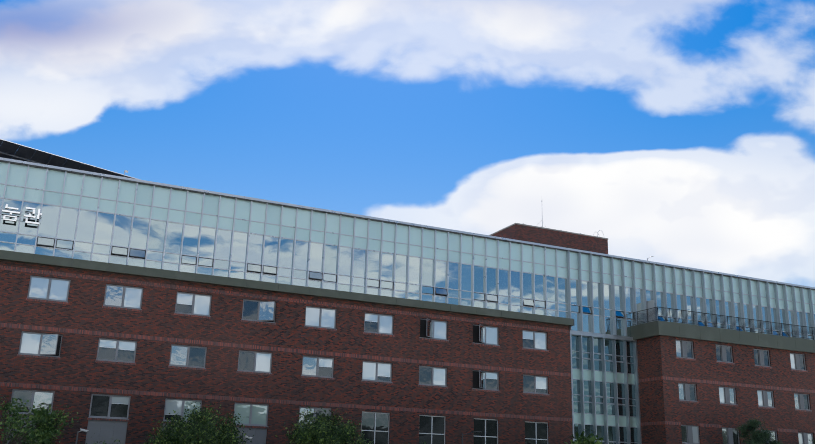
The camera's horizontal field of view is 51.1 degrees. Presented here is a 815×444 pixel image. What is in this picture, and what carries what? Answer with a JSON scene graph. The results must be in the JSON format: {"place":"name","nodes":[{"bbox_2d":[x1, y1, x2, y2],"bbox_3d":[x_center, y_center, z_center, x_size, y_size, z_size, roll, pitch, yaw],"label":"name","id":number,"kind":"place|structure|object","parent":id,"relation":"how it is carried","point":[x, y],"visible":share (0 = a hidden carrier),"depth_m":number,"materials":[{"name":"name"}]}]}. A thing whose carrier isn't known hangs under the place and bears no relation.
{"place":"outdoors","nodes":[
{"label":"outdoors","id":0,"kind":"place"},
{"bbox_2d":[0,394,81,443],"bbox_3d":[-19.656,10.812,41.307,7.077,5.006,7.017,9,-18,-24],"label":"tree","id":1,"kind":"object","parent":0,"point":[42,434],"depth_m":41.54,"materials":[{"name":"green plant"}]},
{"bbox_2d":[81,433,123,443],"bbox_3d":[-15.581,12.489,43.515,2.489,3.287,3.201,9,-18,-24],"label":"tree","id":2,"kind":"object","parent":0,"point":[106,443],"visible":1,"depth_m":43.40,"materials":[{"name":"green plant"}]},
{"bbox_2d":[144,402,253,443],"bbox_3d":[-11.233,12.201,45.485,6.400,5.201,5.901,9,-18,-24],"label":"tree","id":3,"kind":"object","parent":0,"point":[222,435],"depth_m":44.84,"materials":[{"name":"green plant"}]},
{"bbox_2d":[275,406,372,443],"bbox_3d":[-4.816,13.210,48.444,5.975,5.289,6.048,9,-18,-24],"label":"tree","id":4,"kind":"object","parent":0,"point":[324,433],"depth_m":47.71,"materials":[{"name":"green plant"}]},
{"bbox_2d":[0,0,814,286],"label":"sky","id":5,"kind":"structure","parent":0,"point":[680,132],"materials":[{"name":"blue"}]},
{"bbox_2d":[564,428,602,443],"bbox_3d":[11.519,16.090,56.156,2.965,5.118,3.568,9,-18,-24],"label":"tree","id":6,"kind":"object","parent":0,"point":[582,439],"visible":1,"depth_m":56.59,"materials":[{"name":"green plant"}]},
{"bbox_2d":[735,417,783,443],"bbox_3d":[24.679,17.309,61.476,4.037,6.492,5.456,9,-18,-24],"label":"tree","id":7,"kind":"object","parent":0,"point":[761,437],"depth_m":61.23,"materials":[{"name":"green plant"}]},
{"label":"ground","id":8,"kind":"structure","parent":0,"visible":0},
{"bbox_2d":[75,428,88,443],"bbox_3d":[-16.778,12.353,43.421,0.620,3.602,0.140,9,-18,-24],"label":"street lamp","id":9,"kind":"object","parent":8,"relation":"on","point":[84,430],"visible":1,"depth_m":43.80,"materials":[{"name":"grey metal"}]},
{"bbox_2d":[0,261,814,443],"bbox_3d":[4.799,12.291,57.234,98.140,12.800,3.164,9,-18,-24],"label":"brick wall","id":10,"kind":"structure","parent":8,"relation":"on","point":[77,376],"depth_m":54.93,"materials":[{"name":"brown brick"}]},
{"bbox_2d":[6,416,266,443],"bbox_3d":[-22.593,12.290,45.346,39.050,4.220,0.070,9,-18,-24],"label":"wall panels","id":11,"kind":"object","parent":10,"relation":"attached to","point":[105,430],"depth_m":48.31,"materials":[{"name":"grey metal"}]},
{"bbox_2d":[0,250,573,325],"bbox_3d":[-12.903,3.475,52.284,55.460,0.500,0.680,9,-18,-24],"label":"fascia","id":12,"kind":"structure","parent":10,"relation":"attached to","point":[53,261],"depth_m":53.73,"materials":[{"name":"grey concrete"}]},
{"bbox_2d":[0,157,814,339],"bbox_3d":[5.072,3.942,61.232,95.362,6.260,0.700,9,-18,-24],"label":"window frames","id":13,"kind":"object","parent":10,"relation":"on","point":[382,220],"visible":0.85,"depth_m":60.76,"materials":[{"name":"grey metal"}]},
{"bbox_2d":[0,204,42,224],"bbox_3d":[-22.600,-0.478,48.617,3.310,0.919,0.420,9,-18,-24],"label":"sign letters","id":14,"kind":"object","parent":13,"relation":"attached to","point":[13,210],"visible":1,"depth_m":48.64,"materials":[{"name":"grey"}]},
{"bbox_2d":[0,162,814,339],"bbox_3d":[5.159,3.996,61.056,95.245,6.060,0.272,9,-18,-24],"label":"curtain wall glass","id":15,"kind":"object","parent":13,"relation":"in","point":[17,174],"visible":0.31,"depth_m":56.59,"materials":[{"name":"glass"}]},
{"bbox_2d":[8,275,813,443],"bbox_3d":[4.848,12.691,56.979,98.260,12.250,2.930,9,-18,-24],"label":"window frames","id":16,"kind":"structure","parent":10,"relation":"attached to","point":[686,388],"depth_m":54.95,"materials":[{"name":"grey metal"}]},
{"bbox_2d":[12,277,812,443],"bbox_3d":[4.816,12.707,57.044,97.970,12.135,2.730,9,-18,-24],"label":"window glass","id":17,"kind":"object","parent":16,"relation":"in","point":[31,342],"visible":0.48,"depth_m":54.58,"materials":[{"name":"glass"}]},
{"bbox_2d":[631,320,814,352],"bbox_3d":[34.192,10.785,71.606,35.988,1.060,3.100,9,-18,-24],"label":"parapet","id":18,"kind":"structure","parent":10,"relation":"on","point":[672,329],"depth_m":65.56,"materials":[{"name":"grey concrete"}]},
{"bbox_2d":[647,300,654,321],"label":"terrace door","id":19,"kind":"structure","parent":18,"relation":"on","point":[650,303],"depth_m":66.30,"materials":[{"name":"grey glass"}]},
{"bbox_2d":[633,307,814,339],"bbox_3d":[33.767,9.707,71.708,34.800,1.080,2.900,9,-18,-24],"label":"terrace railing","id":20,"kind":"object","parent":18,"relation":"on","point":[637,318],"visible":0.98,"depth_m":65.91,"materials":[{"name":"black metal"}]},
{"bbox_2d":[461,431,481,443],"bbox_3d":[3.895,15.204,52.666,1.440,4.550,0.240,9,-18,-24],"label":"street lamp","id":21,"kind":"object","parent":8,"relation":"on","point":[467,433],"visible":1,"depth_m":53.03,"materials":[{"name":"grey metal"}]},
{"bbox_2d":[570,330,641,443],"bbox_3d":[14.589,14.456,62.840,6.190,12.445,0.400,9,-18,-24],"label":"window frames","id":22,"kind":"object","parent":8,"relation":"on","point":[603,337],"visible":0.94,"depth_m":63.60,"materials":[{"name":"grey metal"}]},
{"bbox_2d":[571,335,637,443],"bbox_3d":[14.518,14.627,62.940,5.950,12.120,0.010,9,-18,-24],"label":"glass windows","id":23,"kind":"structure","parent":22,"relation":"in","point":[599,389],"depth_m":63.61,"materials":[{"name":"glass"}]},
{"bbox_3d":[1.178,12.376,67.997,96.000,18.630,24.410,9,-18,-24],"label":"building body","id":24,"kind":"object","parent":8,"relation":"on","visible":0},
{"bbox_2d":[0,139,140,179],"bbox_3d":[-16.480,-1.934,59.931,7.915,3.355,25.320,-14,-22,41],"label":"roof","id":25,"kind":"object","parent":24,"relation":"on","point":[8,150],"visible":0.21,"depth_m":54.33,"materials":[{"name":"black metal"}]},
{"bbox_2d":[490,219,607,253],"bbox_3d":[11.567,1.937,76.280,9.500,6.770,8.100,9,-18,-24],"label":"penthouse","id":26,"kind":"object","parent":24,"relation":"on","point":[549,236],"visible":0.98,"depth_m":72.49,"materials":[{"name":"brick"}]}
]}

